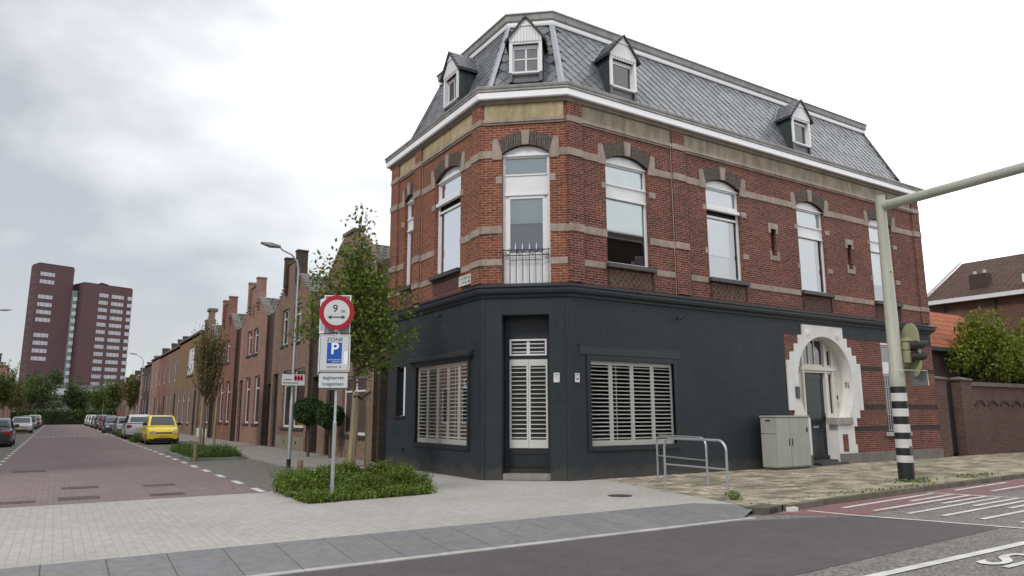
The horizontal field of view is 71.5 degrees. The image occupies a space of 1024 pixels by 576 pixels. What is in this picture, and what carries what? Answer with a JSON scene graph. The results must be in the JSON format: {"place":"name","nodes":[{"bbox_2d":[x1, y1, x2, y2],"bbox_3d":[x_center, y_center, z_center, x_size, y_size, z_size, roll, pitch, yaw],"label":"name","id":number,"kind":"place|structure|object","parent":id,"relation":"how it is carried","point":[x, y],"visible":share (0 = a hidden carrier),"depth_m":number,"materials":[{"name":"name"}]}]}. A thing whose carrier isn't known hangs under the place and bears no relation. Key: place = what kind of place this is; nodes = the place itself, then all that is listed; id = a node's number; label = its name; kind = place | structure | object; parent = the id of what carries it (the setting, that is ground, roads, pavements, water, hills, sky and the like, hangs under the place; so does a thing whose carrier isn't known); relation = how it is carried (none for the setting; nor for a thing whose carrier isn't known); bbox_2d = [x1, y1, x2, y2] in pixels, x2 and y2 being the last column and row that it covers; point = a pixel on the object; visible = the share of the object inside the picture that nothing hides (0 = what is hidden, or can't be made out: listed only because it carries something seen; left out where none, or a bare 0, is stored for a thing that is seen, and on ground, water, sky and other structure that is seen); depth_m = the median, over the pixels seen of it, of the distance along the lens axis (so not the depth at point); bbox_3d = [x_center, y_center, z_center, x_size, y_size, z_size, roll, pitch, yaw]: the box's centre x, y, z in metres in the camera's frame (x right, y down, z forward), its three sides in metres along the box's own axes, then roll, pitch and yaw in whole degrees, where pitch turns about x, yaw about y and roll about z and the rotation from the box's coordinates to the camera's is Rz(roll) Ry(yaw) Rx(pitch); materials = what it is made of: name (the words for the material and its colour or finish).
{"place":"outdoors","nodes":[
{"label":"outdoors","id":0,"kind":"place"},
{"bbox_2d":[0,425,43,463],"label":"parking strip","id":1,"kind":"object","parent":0,"point":[20,439],"depth_m":38.38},
{"bbox_2d":[0,418,18,446],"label":"parked car","id":2,"kind":"object","parent":1,"relation":"on","point":[7,433],"visible":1,"depth_m":35.37,"materials":[{"name":"black paint"}]},
{"bbox_2d":[12,417,34,432],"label":"parked car","id":3,"kind":"object","parent":1,"relation":"on","point":[26,424],"visible":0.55,"depth_m":62.39,"materials":[{"name":"silver paint"}]},
{"bbox_2d":[15,262,74,411],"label":"tower block","id":4,"kind":"structure","parent":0,"point":[45,337],"depth_m":279.56,"materials":[{"name":"brick"}]},
{"bbox_2d":[32,385,119,411],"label":"block","id":5,"kind":"structure","parent":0,"point":[63,388],"depth_m":270.34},
{"bbox_2d":[0,424,259,507],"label":"side street","id":6,"kind":"structure","parent":0,"point":[113,468],"depth_m":19.19,"materials":[{"name":"red brick"}]},
{"bbox_2d":[11,409,116,424],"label":"hedge","id":7,"kind":"object","parent":6,"relation":"on","point":[62,417],"visible":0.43,"depth_m":119.05,"materials":[{"name":"plant"}]},
{"bbox_2d":[58,495,99,500],"bbox_3d":[-8.208,3.981,13.486,0.680,0.001,0.600,6,-12,-32],"label":"paver patch","id":8,"kind":"object","parent":6,"relation":"on","point":[78,497],"visible":1,"depth_m":13.54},
{"bbox_2d":[0,425,266,491],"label":"side street markings","id":9,"kind":"object","parent":6,"relation":"on","point":[256,489],"visible":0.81,"depth_m":24.16,"materials":[{"name":"paint"}]},
{"bbox_2d":[149,492,184,495],"bbox_3d":[-6.837,4.088,14.105,0.630,0.001,0.500,6,-12,-32],"label":"paver patch","id":10,"kind":"object","parent":6,"relation":"on","point":[163,494],"visible":1,"depth_m":14.03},
{"bbox_2d":[81,424,294,490],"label":"parking strip","id":11,"kind":"object","parent":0,"point":[249,473],"visible":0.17,"depth_m":20.87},
{"bbox_2d":[89,382,107,414],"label":"street tree","id":12,"kind":"object","parent":11,"relation":"on","point":[98,397],"visible":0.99,"depth_m":100.86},
{"bbox_2d":[101,417,116,432],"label":"parked car","id":13,"kind":"object","parent":11,"relation":"on","point":[107,424],"visible":0.49,"depth_m":62.31,"materials":[{"name":"blue paint"}]},
{"bbox_2d":[104,377,124,414],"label":"street tree","id":14,"kind":"object","parent":11,"relation":"on","point":[114,396],"visible":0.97,"depth_m":83.86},
{"bbox_2d":[112,417,125,434],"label":"parked car","id":15,"kind":"object","parent":11,"relation":"on","point":[117,424],"visible":0.34,"depth_m":56.33,"materials":[{"name":"grey paint"}]},
{"bbox_2d":[120,414,148,438],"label":"parked car","id":16,"kind":"object","parent":11,"relation":"on","point":[132,423],"visible":0.56,"depth_m":46.62,"materials":[{"name":"silver paint"}]},
{"bbox_2d":[129,431,140,441],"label":"bed planting","id":17,"kind":"object","parent":11,"relation":"on","point":[136,437],"visible":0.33,"depth_m":41.09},
{"bbox_2d":[140,415,180,444],"bbox_3d":[-19.462,7.820,39.336,1.880,1.530,3.590,6,-12,-32],"label":"parked car","id":18,"kind":"object","parent":11,"relation":"on","point":[160,428],"visible":0.99,"depth_m":38.25,"materials":[{"name":"yellow paint"}]},
{"bbox_2d":[198,397,204,444],"bbox_3d":[-14.545,6.320,33.267,0.143,2.452,0.127,2,-10,-10],"label":"tree stake","id":19,"kind":"object","parent":11,"relation":"on","point":[201,421],"visible":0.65,"depth_m":33.25,"materials":[{"name":"brown wood"}]},
{"bbox_2d":[166,440,245,457],"bbox_3d":[-11.842,6.164,27.273,2.227,0.574,6.454,6,-12,-32],"label":"bed planting","id":20,"kind":"object","parent":11,"relation":"on","point":[204,451],"visible":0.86,"depth_m":25.27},
{"bbox_2d":[165,451,248,460],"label":"bed kerb","id":21,"kind":"structure","parent":11,"relation":"on","point":[207,458],"depth_m":24.78,"materials":[{"name":"concrete"}]},
{"bbox_2d":[179,442,302,471],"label":"kerb","id":22,"kind":"structure","parent":11,"relation":"on","point":[266,462],"depth_m":22.69,"materials":[{"name":"concrete"}]},
{"bbox_2d":[179,433,384,468],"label":"sidewalk","id":23,"kind":"structure","parent":0,"point":[275,455],"depth_m":27.48,"materials":[{"name":"concrete"}]},
{"bbox_2d":[120,370,142,414],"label":"street tree","id":24,"kind":"object","parent":23,"relation":"on","point":[132,392],"visible":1,"depth_m":69.85,"materials":[{"name":"green plant"}]},
{"bbox_2d":[135,362,151,413],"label":"terraced house","id":25,"kind":"structure","parent":23,"relation":"on","point":[136,409],"depth_m":89.47,"materials":[{"name":"red brick"}]},
{"bbox_2d":[141,356,156,413],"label":"terraced house","id":26,"kind":"structure","parent":23,"relation":"on","point":[146,389],"depth_m":84.84,"materials":[{"name":"brown brick"}]},
{"bbox_2d":[148,348,169,414],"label":"terraced house","id":27,"kind":"structure","parent":23,"relation":"on","point":[153,386],"depth_m":78.39,"materials":[{"name":"brown brick"}]},
{"bbox_2d":[155,343,177,414],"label":"terraced house","id":28,"kind":"structure","parent":23,"relation":"on","point":[162,384],"depth_m":72.16,"materials":[{"name":"red brick"}]},
{"bbox_2d":[164,336,188,417],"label":"terraced house","id":29,"kind":"structure","parent":23,"relation":"on","point":[172,381],"depth_m":66.01,"materials":[{"name":"brown brick"}]},
{"bbox_2d":[175,320,205,435],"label":"terraced house","id":30,"kind":"structure","parent":23,"relation":"on","point":[186,405],"depth_m":57.98,"materials":[{"name":"brick"}]},
{"bbox_2d":[186,347,194,376],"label":"window","id":31,"kind":"structure","parent":30,"relation":"in","point":[191,354],"depth_m":57.83,"materials":[{"name":"white paint"}]},
{"bbox_2d":[195,308,221,437],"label":"row house","id":32,"kind":"structure","parent":23,"relation":"on","point":[209,409],"depth_m":51.15,"materials":[{"name":"brown brick"}]},
{"bbox_2d":[187,316,234,445],"bbox_3d":[-14.570,4.546,34.311,2.146,6.310,1.749,6,-12,-32],"label":"street tree","id":33,"kind":"object","parent":23,"relation":"on","point":[208,376],"visible":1,"depth_m":34.20,"materials":[{"name":"green plant"}]},
{"bbox_2d":[212,397,218,445],"bbox_3d":[-13.986,6.361,33.501,0.127,2.452,0.143,-7,-12,35],"label":"tree stake","id":34,"kind":"object","parent":23,"relation":"on","point":[215,422],"visible":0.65,"depth_m":33.47,"materials":[{"name":"brown wood"}]},
{"bbox_2d":[211,296,245,440],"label":"row house","id":35,"kind":"structure","parent":23,"relation":"on","point":[232,320],"depth_m":44.34,"materials":[{"name":"red brick"}]},
{"bbox_2d":[222,381,230,423],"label":"window","id":36,"kind":"structure","parent":35,"relation":"in","point":[228,395],"depth_m":44.04,"materials":[{"name":"white paint"}]},
{"bbox_2d":[234,277,278,445],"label":"row house","id":37,"kind":"structure","parent":23,"relation":"on","point":[254,385],"depth_m":38.39,"materials":[{"name":"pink brick"}]},
{"bbox_2d":[241,377,250,424],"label":"window","id":38,"kind":"structure","parent":37,"relation":"in","point":[249,379],"depth_m":39.48,"materials":[{"name":"white paint"}]},
{"bbox_2d":[250,376,259,425],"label":"window","id":39,"kind":"structure","parent":37,"relation":"in","point":[258,377],"depth_m":37.66,"materials":[{"name":"white paint"}]},
{"bbox_2d":[268,249,324,453],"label":"row house","id":40,"kind":"structure","parent":23,"relation":"on","point":[306,359],"depth_m":32.53,"materials":[{"name":"brown brick"}]},
{"bbox_2d":[272,374,278,446],"bbox_3d":[-11.308,5.863,34.164,0.040,3.450,1.000,6,-12,-32],"label":"door","id":41,"kind":"structure","parent":40,"relation":"in","point":[276,377],"depth_m":34.38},
{"bbox_2d":[279,309,289,347],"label":"window","id":42,"kind":"structure","parent":40,"relation":"in","point":[286,325],"depth_m":33.98,"materials":[{"name":"white paint"}]},
{"bbox_2d":[279,370,291,429],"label":"window","id":43,"kind":"structure","parent":40,"relation":"in","point":[287,388],"depth_m":32.66,"materials":[{"name":"white paint"}]},
{"bbox_2d":[290,303,301,344],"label":"window","id":44,"kind":"structure","parent":40,"relation":"in","point":[298,315],"depth_m":32.26,"materials":[{"name":"white paint"}]},
{"bbox_2d":[292,368,305,429],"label":"window","id":45,"kind":"structure","parent":40,"relation":"in","point":[300,390],"depth_m":31.02,"materials":[{"name":"glass"}]},
{"bbox_2d":[293,395,324,456],"bbox_3d":[-7.525,5.095,26.208,1.198,2.268,1.191,-3,-11,17],"label":"ball shrub","id":46,"kind":"object","parent":23,"relation":"on","point":[313,403],"visible":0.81,"depth_m":26.02,"materials":[{"name":"green plant"}]},
{"bbox_2d":[316,402,345,457],"bbox_3d":[-6.499,5.070,25.321,1.034,2.003,1.046,-3,-10,16],"label":"ball shrub","id":47,"kind":"object","parent":23,"relation":"on","point":[327,417],"visible":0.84,"depth_m":25.16,"materials":[{"name":"green plant"}]},
{"bbox_2d":[316,228,389,463],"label":"row house","id":48,"kind":"structure","parent":23,"relation":"on","point":[378,406],"depth_m":24.78,"materials":[{"name":"brown brick"}]},
{"bbox_2d":[327,390,334,453],"bbox_3d":[-6.839,4.861,27.148,0.040,2.950,0.950,6,-12,-32],"label":"door","id":49,"kind":"structure","parent":48,"relation":"in","point":[331,392],"depth_m":27.33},
{"bbox_2d":[338,375,366,438],"bbox_3d":[-5.542,4.173,25.009,0.220,2.150,2.520,6,-12,-32],"label":"window","id":50,"kind":"structure","parent":48,"relation":"in","point":[360,390],"depth_m":25.10,"materials":[{"name":"glass"}]},
{"bbox_2d":[0,467,732,568],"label":"paving","id":51,"kind":"structure","parent":0,"point":[43,535],"depth_m":11.10,"materials":[{"name":"concrete"}]},
{"bbox_2d":[278,491,432,503],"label":"planting bed soil","id":52,"kind":"structure","parent":51,"relation":"on","point":[365,498],"depth_m":13.28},
{"bbox_2d":[317,295,354,495],"bbox_3d":[-3.416,2.043,13.411,0.808,3.880,0.319,-3,-10,16],"label":"sign post","id":53,"kind":"object","parent":52,"relation":"on","point":[336,313],"visible":1,"depth_m":13.51,"materials":[{"name":"metal"}]},
{"bbox_2d":[262,458,438,503],"bbox_3d":[-3.578,4.059,15.430,3.606,0.544,5.122,6,-12,-32],"label":"bed planting","id":54,"kind":"object","parent":52,"relation":"on","point":[375,481],"visible":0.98,"depth_m":14.24,"materials":[{"name":"plant"}]},
{"bbox_2d":[347,391,356,469],"bbox_3d":[-3.838,3.586,17.000,0.202,2.204,0.121,2,-10,-13],"label":"tree stake","id":55,"kind":"object","parent":52,"relation":"on","point":[352,431],"visible":0.79,"depth_m":17.01,"materials":[{"name":"brown wood"}]},
{"bbox_2d":[283,203,421,462],"bbox_3d":[-3.854,1.222,17.723,3.780,7.107,1.971,6,-12,-32],"label":"street tree","id":56,"kind":"object","parent":52,"relation":"on","point":[363,293],"visible":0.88,"depth_m":17.72,"materials":[{"name":"green plant"}]},
{"bbox_2d":[353,398,359,465],"bbox_3d":[-3.916,3.774,17.718,0.126,2.092,0.320,10,-14,-44],"label":"tree stake","id":57,"kind":"object","parent":52,"relation":"on","point":[356,427],"visible":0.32,"depth_m":17.70,"materials":[{"name":"brown wood"}]},
{"bbox_2d":[364,389,370,470],"bbox_3d":[-3.537,3.622,17.383,0.125,2.266,0.234,1,-10,-4],"label":"tree stake","id":58,"kind":"object","parent":52,"relation":"on","point":[367,436],"visible":0.79,"depth_m":17.36,"materials":[{"name":"brown wood"}]},
{"bbox_2d":[382,10,943,480],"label":"corner building","id":59,"kind":"structure","parent":51,"relation":"on","point":[600,210],"depth_m":19.98,"materials":[{"name":"red brick"}]},
{"bbox_2d":[395,366,405,415],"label":"window","id":60,"kind":"structure","parent":59,"relation":"in","point":[400,372],"depth_m":21.67,"materials":[{"name":"glass"}]},
{"bbox_2d":[407,196,413,284],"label":"window","id":61,"kind":"structure","parent":59,"relation":"in","point":[411,203],"depth_m":22.18,"materials":[{"name":"white paint"}]},
{"bbox_2d":[412,356,469,450],"bbox_3d":[-1.900,3.120,19.153,0.156,2.340,3.330,6,-12,-32],"label":"window","id":62,"kind":"structure","parent":59,"relation":"in","point":[458,444],"depth_m":19.09,"materials":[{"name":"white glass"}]},
{"bbox_2d":[436,167,460,273],"bbox_3d":[-1.663,-1.885,19.883,0.290,3.010,1.560,6,-12,-32],"label":"window","id":63,"kind":"structure","parent":59,"relation":"in","point":[450,184],"depth_m":19.98,"materials":[{"name":"glass"}]},
{"bbox_2d":[459,273,470,286],"bbox_3d":[-1.226,-0.197,18.443,0.018,0.260,0.640,6,-12,-32],"label":"street name plaque","id":64,"kind":"object","parent":59,"relation":"attached to","point":[464,280],"visible":1,"depth_m":18.41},
{"bbox_2d":[502,146,550,283],"bbox_3d":[0.364,-1.808,18.052,1.220,3.770,0.310,-2,-10,8],"label":"window","id":65,"kind":"structure","parent":59,"relation":"in","point":[526,181],"depth_m":18.15,"materials":[{"name":"white paint"}]},
{"bbox_2d":[509,339,546,355],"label":"transom window","id":66,"kind":"structure","parent":59,"relation":"in","point":[528,343],"depth_m":17.76,"materials":[{"name":"white paint"}]},
{"bbox_2d":[510,359,547,447],"bbox_3d":[0.414,2.845,17.548,0.951,2.170,0.060,-2,-10,8],"label":"glass door","id":67,"kind":"structure","parent":59,"relation":"in","point":[528,377],"depth_m":17.54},
{"bbox_2d":[605,157,647,266],"bbox_3d":[3.031,-2.042,19.058,1.510,3.010,0.135,6,-12,-32],"label":"window","id":68,"kind":"structure","parent":59,"relation":"in","point":[625,190],"depth_m":19.19,"materials":[{"name":"glass"}]},
{"bbox_2d":[586,355,679,451],"bbox_3d":[3.090,2.931,18.098,3.050,2.320,0.156,6,-12,-32],"label":"window","id":69,"kind":"structure","parent":59,"relation":"in","point":[639,444],"depth_m":18.07,"materials":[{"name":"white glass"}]},
{"bbox_2d":[705,181,740,280],"bbox_3d":[6.174,-1.695,21.055,1.470,3.010,0.290,6,-12,-32],"label":"window","id":70,"kind":"structure","parent":59,"relation":"in","point":[720,236],"depth_m":21.11,"materials":[{"name":"glass"}]},
{"bbox_2d":[796,202,826,292],"bbox_3d":[9.670,-1.225,23.235,1.440,3.190,0.250,6,-12,-32],"label":"window","id":71,"kind":"structure","parent":59,"relation":"in","point":[808,231],"depth_m":23.29,"materials":[{"name":"glass"}]},
{"bbox_2d":[804,372,827,455],"bbox_3d":[9.600,4.013,22.474,1.000,2.710,0.122,6,-12,-32],"label":"front door","id":72,"kind":"structure","parent":59,"relation":"in","point":[813,381],"depth_m":22.53,"materials":[{"name":"black paint"}]},
{"bbox_2d":[868,220,888,300],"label":"window","id":73,"kind":"structure","parent":59,"relation":"in","point":[873,234],"depth_m":25.28,"materials":[{"name":"glass"}]},
{"bbox_2d":[880,343,893,431],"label":"window","id":74,"kind":"structure","parent":59,"relation":"in","point":[884,354],"depth_m":24.30,"materials":[{"name":"white paint"}]},
{"bbox_2d":[0,0,1023,411],"label":"sky","id":75,"kind":"structure","parent":0,"point":[152,148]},
{"bbox_2d":[193,454,954,496],"bbox_3d":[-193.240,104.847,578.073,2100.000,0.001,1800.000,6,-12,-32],"label":"ground","id":76,"kind":"structure","parent":0,"point":[510,480],"depth_m":19.05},
{"bbox_2d":[22,368,65,411],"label":"leafy tree","id":77,"kind":"object","parent":76,"relation":"on","point":[40,393],"visible":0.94,"depth_m":124.36,"materials":[{"name":"green plant"}]},
{"bbox_2d":[63,291,77,384],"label":"glass stair tower","id":78,"kind":"structure","parent":76,"relation":"on","point":[70,336],"depth_m":286.30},
{"bbox_2d":[61,376,93,411],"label":"leafy tree","id":79,"kind":"object","parent":76,"relation":"on","point":[78,399],"visible":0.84,"depth_m":128.88,"materials":[{"name":"green plant"}]},
{"bbox_2d":[86,380,111,411],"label":"leafy tree","id":80,"kind":"object","parent":76,"relation":"on","point":[105,405],"visible":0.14,"depth_m":126.75,"materials":[{"name":"green plant"}]},
{"bbox_2d":[68,282,132,384],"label":"tower block","id":81,"kind":"structure","parent":76,"relation":"on","point":[101,333],"depth_m":291.21,"materials":[{"name":"brick"}]},
{"bbox_2d":[929,312,1015,383],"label":"shed","id":82,"kind":"structure","parent":76,"relation":"on","point":[941,335],"depth_m":29.48,"materials":[{"name":"orange tile"}]},
{"bbox_2d":[941,306,1023,382],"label":"leafy tree","id":83,"kind":"object","parent":76,"relation":"on","point":[993,355],"visible":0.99,"depth_m":29.02,"materials":[{"name":"green plant"}]},
{"bbox_2d":[1010,317,1023,383],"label":"leafy tree","id":84,"kind":"object","parent":76,"relation":"on","point":[1016,332],"visible":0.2,"depth_m":31.36,"materials":[{"name":"green plant"}]},
{"bbox_2d":[605,452,1023,505],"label":"yellow pavement","id":85,"kind":"structure","parent":0,"point":[755,486],"depth_m":17.14,"materials":[{"name":"stone"}]},
{"bbox_2d":[656,434,708,485],"bbox_3d":[3.915,3.979,16.523,0.100,1.083,2.241,3,-11,-18],"label":"hoop rail","id":86,"kind":"object","parent":85,"relation":"on","point":[706,460],"visible":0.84,"depth_m":16.40,"materials":[{"name":"metal"}]},
{"bbox_2d":[663,437,730,499],"bbox_3d":[3.540,3.482,13.807,0.097,1.114,1.813,5,-11,-28],"label":"hoop rail","id":87,"kind":"object","parent":85,"relation":"on","point":[699,439],"visible":0.94,"depth_m":13.71,"materials":[{"name":"metal"}]},
{"bbox_2d":[725,490,742,500],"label":"weeds","id":88,"kind":"object","parent":85,"relation":"on","point":[735,496],"visible":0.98,"depth_m":12.98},
{"bbox_2d":[759,415,811,470],"bbox_3d":[7.821,4.406,20.275,1.540,1.515,0.552,6,-12,-32],"label":"utility cabinet","id":89,"kind":"object","parent":85,"relation":"on","point":[785,442],"visible":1,"depth_m":19.97,"materials":[{"name":"grey metal"}]},
{"bbox_2d":[751,480,967,503],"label":"weeds","id":90,"kind":"object","parent":85,"relation":"on","point":[899,486],"visible":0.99,"depth_m":14.41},
{"bbox_2d":[885,476,937,482],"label":"weeds","id":91,"kind":"object","parent":85,"relation":"on","point":[917,480],"visible":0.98,"depth_m":16.24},
{"bbox_2d":[874,162,1023,481],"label":"traffic signal mast","id":92,"kind":"object","parent":85,"relation":"on","point":[904,350],"visible":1,"depth_m":16.77,"materials":[{"name":"grey metal"}]},
{"bbox_2d":[927,253,1023,380],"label":"brick house","id":93,"kind":"structure","parent":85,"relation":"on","point":[963,289],"depth_m":39.53,"materials":[{"name":"brown tile"}]},
{"bbox_2d":[620,482,1023,575],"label":"road","id":94,"kind":"structure","parent":0,"point":[984,540],"depth_m":9.01,"materials":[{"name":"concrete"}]},
{"bbox_2d":[0,503,751,575],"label":"kerb slab ramp","id":95,"kind":"structure","parent":94,"relation":"on","point":[246,560],"depth_m":8.75,"materials":[{"name":"concrete"}]},
{"bbox_2d":[247,517,756,575],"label":"white gutter line","id":96,"kind":"object","parent":94,"relation":"on","point":[455,552],"visible":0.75,"depth_m":8.73,"materials":[{"name":"stone"}]},
{"bbox_2d":[278,516,996,575],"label":"new asphalt patch","id":97,"kind":"object","parent":94,"relation":"on","point":[785,547],"visible":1,"depth_m":8.59,"materials":[{"name":"asphalt"}]},
{"bbox_2d":[745,503,781,514],"bbox_3d":[4.265,3.757,12.043,0.365,0.132,0.640,-10,-14,43],"label":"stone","id":98,"kind":"object","parent":94,"relation":"on","point":[763,509],"visible":0.9,"depth_m":11.87,"materials":[{"name":"stone"}]},
{"bbox_2d":[776,478,1023,515],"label":"red bike lane","id":99,"kind":"structure","parent":94,"relation":"on","point":[871,508],"depth_m":13.63,"materials":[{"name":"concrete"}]},
{"bbox_2d":[783,473,1023,510],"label":"kerb","id":100,"kind":"structure","parent":94,"relation":"on","point":[800,505],"depth_m":14.46,"materials":[{"name":"concrete"}]},
{"bbox_2d":[808,482,1023,575],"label":"lane markings","id":101,"kind":"object","parent":94,"relation":"on","point":[916,566],"visible":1,"depth_m":11.81,"materials":[{"name":"paint"}]},
{"bbox_2d":[976,553,1023,567],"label":"bus lane lettering","id":102,"kind":"object","parent":94,"relation":"on","point":[1005,558],"visible":1,"depth_m":7.97,"materials":[{"name":"paint"}]},
{"bbox_2d":[934,376,1023,456],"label":"garden wall","id":103,"kind":"structure","parent":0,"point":[979,418],"depth_m":27.28,"materials":[{"name":"brick"}]},
{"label":"sidewalk","id":104,"kind":"structure","parent":0,"visible":0},
{"bbox_2d":[0,359,21,417],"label":"street tree","id":105,"kind":"object","parent":104,"relation":"on","point":[7,392],"visible":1,"depth_m":67.90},
{"bbox_2d":[7,376,25,417],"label":"street tree","id":106,"kind":"object","parent":104,"relation":"on","point":[16,400],"visible":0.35,"depth_m":78.95,"materials":[{"name":"green plant"}]},
{"bbox_2d":[14,379,30,416],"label":"street tree","id":107,"kind":"object","parent":104,"relation":"on","point":[19,406],"visible":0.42,"depth_m":91.31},
{"bbox_3d":[-6.409,5.192,20.367,0.360,0.065,0.360,6,-12,-32],"label":"lamp footing","id":108,"kind":"object","parent":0,"visible":0},
{"bbox_2d":[261,242,299,467],"bbox_3d":[-6.870,1.926,20.656,1.198,6.560,0.256,6,-12,-32],"label":"street lamp","id":109,"kind":"object","parent":108,"relation":"on","point":[273,245],"visible":0.99,"depth_m":20.87,"materials":[{"name":"grey metal"}]},
{"bbox_2d":[281,374,304,385],"bbox_3d":[-6.372,2.675,20.707,0.680,0.340,0.024,6,-12,-32],"label":"neighbourhood sign","id":110,"kind":"object","parent":109,"relation":"attached to","point":[292,379],"visible":1,"depth_m":20.70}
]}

